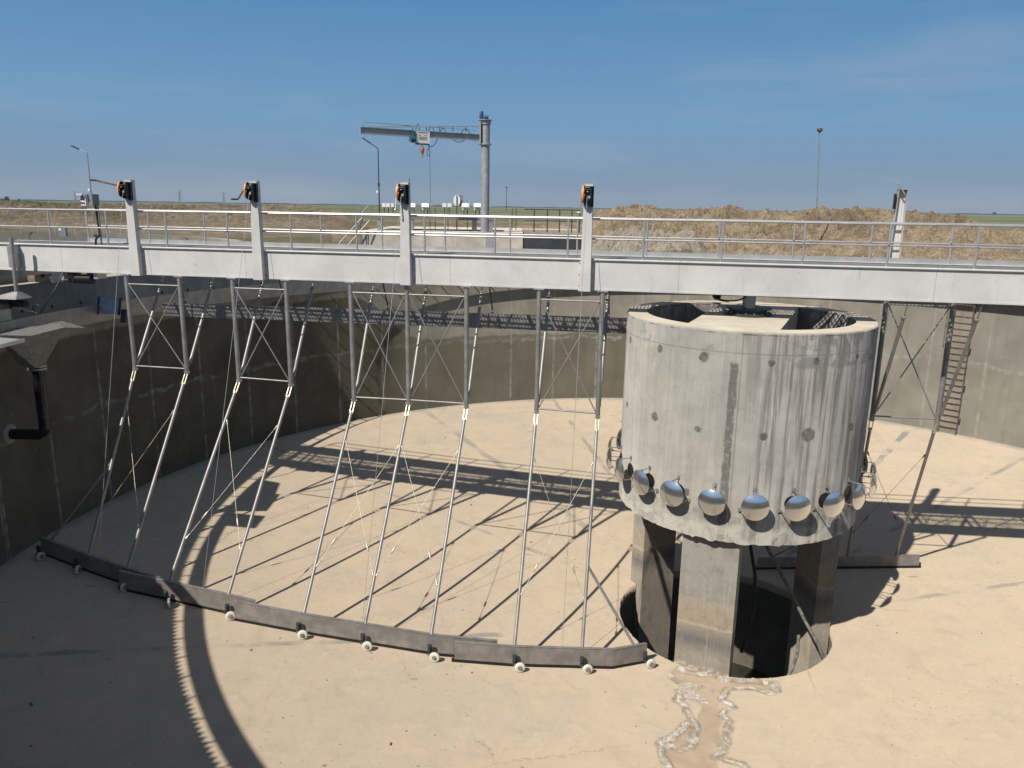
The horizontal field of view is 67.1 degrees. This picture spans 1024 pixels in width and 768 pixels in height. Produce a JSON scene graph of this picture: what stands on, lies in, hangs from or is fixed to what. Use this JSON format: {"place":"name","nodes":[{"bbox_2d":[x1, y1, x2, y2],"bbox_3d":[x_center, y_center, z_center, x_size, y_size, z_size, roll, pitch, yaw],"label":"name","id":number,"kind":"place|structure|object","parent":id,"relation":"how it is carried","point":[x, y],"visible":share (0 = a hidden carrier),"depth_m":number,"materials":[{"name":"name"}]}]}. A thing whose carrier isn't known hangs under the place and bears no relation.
{"place":"outdoors","nodes":[
{"label":"outdoors","id":0,"kind":"place"},
{"bbox_2d":[0,274,119,286],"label":"path","id":1,"kind":"structure","parent":0,"point":[11,284],"depth_m":27.00,"materials":[{"name":"concrete"}]},
{"bbox_2d":[196,236,244,241],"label":"path","id":2,"kind":"structure","parent":0,"point":[226,239],"depth_m":62.31,"materials":[{"name":"concrete"}]},
{"bbox_2d":[0,398,1023,767],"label":"tank floor","id":3,"kind":"structure","parent":0,"point":[936,680],"depth_m":21.51,"materials":[{"name":"beige concrete"}]},
{"bbox_2d":[35,536,159,591],"bbox_3d":[-12.081,5.312,22.253,4.848,0.947,0.483,6,14,22],"label":"floor scraper","id":4,"kind":"object","parent":3,"relation":"on","point":[77,560],"visible":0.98,"depth_m":22.49,"materials":[{"name":"grey metal"}]},
{"bbox_2d":[118,570,255,620],"bbox_3d":[-9.013,5.862,21.117,4.413,0.943,0.485,4,13,13],"label":"floor scraper","id":5,"kind":"object","parent":3,"relation":"on","point":[165,590],"visible":0.97,"depth_m":21.28,"materials":[{"name":"grey metal"}]},
{"bbox_2d":[233,600,497,661],"bbox_3d":[-3.939,6.570,20.157,7.278,1.148,0.608,2,13,7],"label":"floor scraper","id":6,"kind":"object","parent":3,"relation":"on","point":[434,647],"visible":0.96,"depth_m":20.26,"materials":[{"name":"grey metal"}]},
{"bbox_2d":[0,285,1023,566],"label":"tank wall","id":7,"kind":"structure","parent":3,"relation":"on","point":[48,481],"depth_m":35.33,"materials":[{"name":"grey concrete"}]},
{"bbox_2d":[0,238,63,320],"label":"weir cleaner","id":8,"kind":"object","parent":7,"relation":"on","point":[9,301],"visible":1,"depth_m":23.73,"materials":[{"name":"silver metal"}]},
{"bbox_2d":[0,281,1023,332],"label":"scum baffle","id":9,"kind":"object","parent":7,"relation":"attached to","point":[80,316],"visible":0.34,"depth_m":29.73,"materials":[{"name":"metal"}]},
{"bbox_2d":[0,321,83,366],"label":"scum hopper","id":10,"kind":"object","parent":9,"relation":"attached to","point":[32,346],"visible":1,"depth_m":21.68,"materials":[{"name":"metal"}]},
{"bbox_2d":[3,363,50,442],"bbox_3d":[-14.201,0.595,22.526,1.542,2.389,0.609,1,13,0],"label":"drain pipe","id":11,"kind":"object","parent":10,"relation":"attached to","point":[11,433],"visible":0.86,"depth_m":22.45,"materials":[{"name":"metal"}]},
{"bbox_2d":[97,296,126,322],"bbox_3d":[-13.290,-2.466,25.630,0.995,0.840,0.235,3,13,8],"label":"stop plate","id":12,"kind":"object","parent":9,"relation":"attached to","point":[106,305],"visible":0.98,"depth_m":25.59,"materials":[{"name":"blue metal"}]},
{"bbox_2d":[937,303,977,434],"bbox_3d":[20.995,-1.155,36.647,1.275,7.150,0.738,4,13,15],"label":"wall ladder","id":13,"kind":"object","parent":7,"relation":"attached to","point":[946,326],"depth_m":36.46,"materials":[{"name":"grey metal"}]},
{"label":"launder floor","id":14,"kind":"structure","parent":7,"relation":"in","visible":0},
{"bbox_2d":[0,275,310,322],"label":"channel wall","id":15,"kind":"structure","parent":14,"relation":"on","point":[66,295],"depth_m":28.73,"materials":[{"name":"grey concrete"}]},
{"bbox_2d":[0,180,1023,304],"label":"scraper bridge","id":16,"kind":"structure","parent":15,"relation":"on","point":[894,277],"depth_m":21.27,"materials":[{"name":"metal"}]},
{"bbox_2d":[60,272,106,283],"bbox_3d":[-13.408,-3.328,24.134,1.320,0.367,0.450,3,13,11],"label":"drive motor","id":17,"kind":"object","parent":16,"relation":"hanging from","point":[79,277],"visible":0.86,"depth_m":23.96,"materials":[{"name":"grey metal"}]},
{"bbox_2d":[76,194,102,244],"bbox_3d":[-13.241,-5.169,24.265,0.434,1.562,0.534,8,15,28],"label":"control box","id":18,"kind":"object","parent":16,"relation":"on","point":[90,199],"visible":0.98,"depth_m":24.15,"materials":[{"name":"white paint"}]},
{"bbox_2d":[90,179,133,199],"bbox_3d":[-11.699,-5.681,22.559,1.118,0.586,0.351,1,13,0],"label":"hand winch","id":19,"kind":"object","parent":16,"relation":"attached to","point":[125,189],"visible":1,"depth_m":22.49,"materials":[{"name":"orange paint"}]},
{"bbox_2d":[99,195,122,548],"bbox_3d":[-11.631,-0.289,22.380,0.011,10.282,2.632,3,13,9],"label":"winch cable","id":20,"kind":"object","parent":19,"relation":"attached to","point":[111,367],"visible":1,"depth_m":22.38,"materials":[{"name":"grey metal"}]},
{"bbox_2d":[50,274,213,567],"bbox_3d":[-11.353,0.690,23.856,3.215,8.013,5.073,6,14,22],"label":"leg frame","id":21,"kind":"object","parent":16,"relation":"attached to","point":[135,362],"visible":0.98,"depth_m":23.49,"materials":[{"name":"silver metal"}]},
{"bbox_2d":[168,278,313,593],"bbox_3d":[-7.745,1.113,22.822,2.037,8.272,5.556,5,13,16],"label":"leg frame","id":22,"kind":"object","parent":16,"relation":"hanging from","point":[291,370],"visible":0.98,"depth_m":22.86,"materials":[{"name":"silver metal"}]},
{"bbox_2d":[231,182,258,201],"bbox_3d":[-7.553,-5.426,21.803,0.706,0.546,0.351,1,13,0],"label":"hand winch","id":23,"kind":"object","parent":16,"relation":"attached to","point":[249,193],"visible":1,"depth_m":21.74,"materials":[{"name":"orange paint"}]},
{"bbox_2d":[203,198,248,583],"bbox_3d":[-7.928,0.120,21.421,0.011,10.545,3.194,5,13,16],"label":"winch cable","id":24,"kind":"object","parent":23,"relation":"attached to","point":[225,394],"visible":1,"depth_m":21.41,"materials":[{"name":"grey metal"}]},
{"bbox_2d":[303,282,483,633],"bbox_3d":[-3.195,1.616,21.901,3.720,8.710,5.601,3,13,11],"label":"leg frame","id":25,"kind":"object","parent":16,"relation":"hanging from","point":[410,383],"visible":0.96,"depth_m":22.02,"materials":[{"name":"silver metal"}]},
{"bbox_2d":[162,279,626,333],"bbox_3d":[-4.078,-2.633,24.377,15.600,1.591,0.674,3,13,11],"label":"skimmer board","id":26,"kind":"object","parent":16,"relation":"hanging from","point":[492,320],"visible":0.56,"depth_m":24.46,"materials":[{"name":"grey metal"}]},
{"bbox_2d":[394,183,409,210],"bbox_3d":[-2.993,-5.075,20.960,0.323,0.722,0.335,4,13,15],"label":"hand winch","id":27,"kind":"object","parent":16,"relation":"attached to","point":[400,195],"visible":0.99,"depth_m":20.90,"materials":[{"name":"orange paint"}]},
{"bbox_2d":[362,202,400,622],"bbox_3d":[-3.451,0.581,20.523,0.011,10.913,3.332,4,13,13],"label":"winch cable","id":28,"kind":"object","parent":27,"relation":"attached to","point":[381,412],"visible":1,"depth_m":20.52,"materials":[{"name":"grey metal"}]},
{"bbox_2d":[513,288,634,646],"bbox_3d":[1.730,2.037,21.419,3.276,9.173,5.118,1,13,0],"label":"leg frame","id":29,"kind":"object","parent":16,"relation":"hanging from","point":[601,354],"visible":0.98,"depth_m":21.14,"materials":[{"name":"silver metal"}]},
{"bbox_2d":[577,185,593,213],"bbox_3d":[1.893,-4.788,20.022,0.425,0.722,0.330,3,13,11],"label":"hand winch","id":30,"kind":"object","parent":16,"relation":"attached to","point":[585,197],"visible":1,"depth_m":19.94,"materials":[{"name":"orange paint"}]},
{"bbox_2d":[562,202,586,647],"bbox_3d":[1.616,0.999,19.922,0.011,11.313,2.661,3,13,10],"label":"winch cable","id":31,"kind":"object","parent":30,"relation":"attached to","point":[574,424],"visible":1,"depth_m":19.92,"materials":[{"name":"grey metal"}]},
{"bbox_2d":[770,301,982,558],"bbox_3d":[10.791,1.955,22.516,4.150,9.245,5.038,1,13,0],"label":"leg frame","id":32,"kind":"object","parent":16,"relation":"hanging from","point":[940,407],"visible":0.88,"depth_m":21.39,"materials":[{"name":"silver metal"}]},
{"bbox_2d":[844,301,890,554],"bbox_3d":[10.782,1.627,23.522,0.011,9.068,2.762,5,13,16],"label":"winch cable","id":33,"kind":"object","parent":32,"relation":"attached to","point":[867,427],"visible":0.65,"depth_m":23.36,"materials":[{"name":"grey metal"}]},
{"bbox_2d":[892,181,904,208],"bbox_3d":[10.289,-5.035,20.568,0.191,0.729,0.313,-8,16,-33],"label":"hand winch","id":34,"kind":"object","parent":16,"relation":"attached to","point":[895,197],"visible":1,"depth_m":20.61,"materials":[{"name":"black metal"}]},
{"bbox_2d":[29,406,1017,764],"bbox_3d":[6.490,6.234,22.956,40.574,1.384,41.179,1,13,0],"label":"floor debris","id":35,"kind":"object","parent":3,"relation":"on","point":[371,652],"visible":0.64,"depth_m":19.55,"materials":[{"name":"brown soil"}]},
{"bbox_2d":[452,640,655,673],"bbox_3d":[1.144,7.090,19.942,5.371,0.982,0.664,-1,13,-8],"label":"floor scraper","id":36,"kind":"object","parent":3,"relation":"on","point":[520,658],"visible":1,"depth_m":19.93,"materials":[{"name":"grey metal"}]},
{"bbox_2d":[620,578,831,678],"bbox_3d":[6.285,8.725,23.516,7.000,3.050,7.000,1,13,0],"label":"sump","id":37,"kind":"object","parent":3,"relation":"in","point":[763,655],"visible":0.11,"depth_m":25.79,"materials":[{"name":"concrete"}]},
{"bbox_2d":[786,634,799,675],"bbox_3d":[7.549,7.316,20.666,0.157,1.098,0.619,12,17,41],"label":"wooden pole","id":38,"kind":"object","parent":37,"relation":"on","point":[795,657],"visible":0.84,"depth_m":20.67,"materials":[{"name":"wood"}]},
{"bbox_2d":[606,300,878,676],"bbox_3d":[6.353,4.139,22.463,7.390,12.411,7.328,1,13,0],"label":"feed well","id":39,"kind":"object","parent":3,"relation":"on","point":[735,434],"visible":1,"depth_m":19.29,"materials":[{"name":"concrete"}]},
{"bbox_2d":[712,295,771,317],"bbox_3d":[6.241,-2.196,21.009,1.649,0.605,1.240,1,13,0],"label":"pivot bearing","id":40,"kind":"object","parent":39,"relation":"on","point":[748,307],"visible":0.92,"depth_m":20.65,"materials":[{"name":"grey metal"}]},
{"bbox_2d":[740,545,756,652],"bbox_3d":[6.881,6.198,22.292,0.349,2.842,1.350,5,14,17],"label":"hose","id":41,"kind":"object","parent":39,"relation":"hanging from","point":[753,600],"visible":0.88,"depth_m":22.41,"materials":[{"name":"black plastic"}]},
{"bbox_2d":[764,545,824,659],"bbox_3d":[7.981,6.115,21.681,0.228,2.782,2.253,-9,16,-37],"label":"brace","id":42,"kind":"object","parent":3,"relation":"on","point":[810,630],"visible":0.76,"depth_m":21.73,"materials":[{"name":"grey metal"}]},
{"bbox_2d":[755,554,920,569],"bbox_3d":[10.899,5.967,25.873,5.399,0.803,0.122,2,13,4],"label":"floor scraper","id":43,"kind":"object","parent":3,"relation":"on","point":[862,561],"visible":0.77,"depth_m":25.79,"materials":[{"name":"grey metal"}]},
{"bbox_2d":[0,200,1023,281],"bbox_3d":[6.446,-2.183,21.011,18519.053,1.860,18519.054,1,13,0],"label":"ground","id":44,"kind":"structure","parent":0,"point":[502,211],"depth_m":185.46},
{"bbox_2d":[0,276,27,284],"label":"block wall","id":45,"kind":"structure","parent":44,"relation":"on","point":[6,280],"depth_m":27.00,"materials":[{"name":"grey concrete"}]},
{"bbox_2d":[0,231,226,244],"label":"neighbour tank","id":46,"kind":"object","parent":44,"relation":"on","point":[24,235],"visible":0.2,"depth_m":68.67,"materials":[{"name":"concrete"}]},
{"bbox_2d":[58,228,67,235],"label":"cable cabinet","id":47,"kind":"object","parent":46,"relation":"on","point":[62,231],"visible":0.82,"depth_m":64.82,"materials":[{"name":"grey metal"}]},
{"bbox_2d":[177,190,181,203],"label":"power pylon","id":48,"kind":"object","parent":44,"relation":"on","point":[179,199],"visible":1,"depth_m":1216.37,"materials":[{"name":"grey metal"}]},
{"bbox_2d":[0,200,366,231],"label":"soil heap","id":49,"kind":"object","parent":44,"relation":"on","point":[74,218],"visible":0.67,"depth_m":86.56,"materials":[{"name":"brown soil"}]},
{"bbox_2d":[71,145,94,220],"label":"street lamp","id":50,"kind":"object","parent":49,"relation":"on","point":[90,189],"visible":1,"depth_m":67.72,"materials":[{"name":"metal"}]},
{"bbox_2d":[338,205,371,244],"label":"stair railing","id":51,"kind":"object","parent":44,"relation":"on","point":[360,227],"visible":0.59,"depth_m":53.31,"materials":[{"name":"metal"}]},
{"bbox_2d":[332,222,582,241],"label":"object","id":52,"kind":"object","parent":44,"relation":"on","point":[339,237],"visible":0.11,"depth_m":72.22,"materials":[{"name":"concrete"}]},
{"bbox_2d":[363,226,581,249],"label":"concrete platform","id":53,"kind":"structure","parent":44,"relation":"on","point":[528,243],"depth_m":54.21,"materials":[{"name":"grey concrete"}]},
{"bbox_2d":[362,138,379,212],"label":"street lamp","id":54,"kind":"object","parent":53,"relation":"on","point":[378,191],"visible":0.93,"depth_m":59.97,"materials":[{"name":"grey metal"}]},
{"bbox_2d":[359,111,491,231],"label":"jib crane","id":55,"kind":"object","parent":53,"relation":"on","point":[482,137],"visible":1,"depth_m":52.73,"materials":[{"name":"metal"}]},
{"bbox_2d":[409,131,430,201],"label":"chain hoist","id":56,"kind":"object","parent":55,"relation":"hanging from","point":[421,138],"visible":1,"depth_m":50.78,"materials":[{"name":"white paint"}]},
{"bbox_2d":[373,213,493,231],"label":"raised slab","id":57,"kind":"structure","parent":53,"relation":"on","point":[474,223],"depth_m":55.77,"materials":[{"name":"concrete"}]},
{"bbox_2d":[411,203,415,213],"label":"instrument shelter","id":58,"kind":"object","parent":57,"relation":"on","point":[413,206],"visible":0.59,"depth_m":56.88,"materials":[{"name":"white paint"}]},
{"bbox_2d":[421,203,429,213],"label":"instrument shelter","id":59,"kind":"object","parent":57,"relation":"on","point":[424,206],"visible":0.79,"depth_m":56.78,"materials":[{"name":"white paint"}]},
{"bbox_2d":[462,203,468,214],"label":"instrument shelter","id":60,"kind":"object","parent":57,"relation":"on","point":[465,206],"visible":1,"depth_m":56.77,"materials":[{"name":"white paint"}]},
{"bbox_2d":[474,203,480,214],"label":"instrument shelter","id":61,"kind":"object","parent":57,"relation":"on","point":[477,206],"visible":0.96,"depth_m":56.94,"materials":[{"name":"white paint"}]},
{"bbox_2d":[454,195,462,229],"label":"octagonal sign","id":62,"kind":"object","parent":53,"relation":"on","point":[458,200],"visible":0.83,"depth_m":57.95,"materials":[{"name":"white metal"}]},
{"bbox_2d":[524,209,579,232],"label":"platform railing","id":63,"kind":"object","parent":53,"relation":"on","point":[559,221],"visible":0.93,"depth_m":56.12,"materials":[{"name":"grey metal"}]},
{"bbox_2d":[485,235,493,247],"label":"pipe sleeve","id":64,"kind":"object","parent":44,"relation":"on","point":[489,242],"visible":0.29,"depth_m":54.04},
{"bbox_2d":[0,199,1023,214],"bbox_3d":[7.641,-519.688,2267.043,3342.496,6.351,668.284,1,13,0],"label":"woodland","id":65,"kind":"object","parent":44,"relation":"on","point":[416,205],"visible":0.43,"depth_m":2387.60,"materials":[{"name":"plant"}]},
{"bbox_2d":[592,226,705,252],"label":"soil heap","id":66,"kind":"object","parent":44,"relation":"on","point":[635,231],"visible":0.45,"depth_m":48.94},
{"bbox_2d":[655,249,709,256],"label":"soil heap","id":67,"kind":"object","parent":44,"relation":"on","point":[687,251],"visible":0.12,"depth_m":46.30,"materials":[{"name":"soil"}]},
{"bbox_2d":[592,204,1023,260],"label":"soil heap","id":68,"kind":"object","parent":44,"relation":"on","point":[918,234],"visible":0.66,"depth_m":49.92,"materials":[{"name":"soil"}]},
{"bbox_2d":[815,128,822,245],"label":"street lamp","id":69,"kind":"object","parent":68,"relation":"on","point":[819,130],"visible":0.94,"depth_m":47.28,"materials":[{"name":"metal"}]},
{"bbox_2d":[746,248,1010,262],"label":"soil heap","id":70,"kind":"object","parent":44,"relation":"on","point":[879,254],"visible":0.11,"depth_m":43.74,"materials":[{"name":"soil"}]},
{"bbox_2d":[0,0,1023,213],"label":"sky","id":71,"kind":"structure","parent":0,"point":[662,104],"materials":[{"name":"blue"}]}
]}

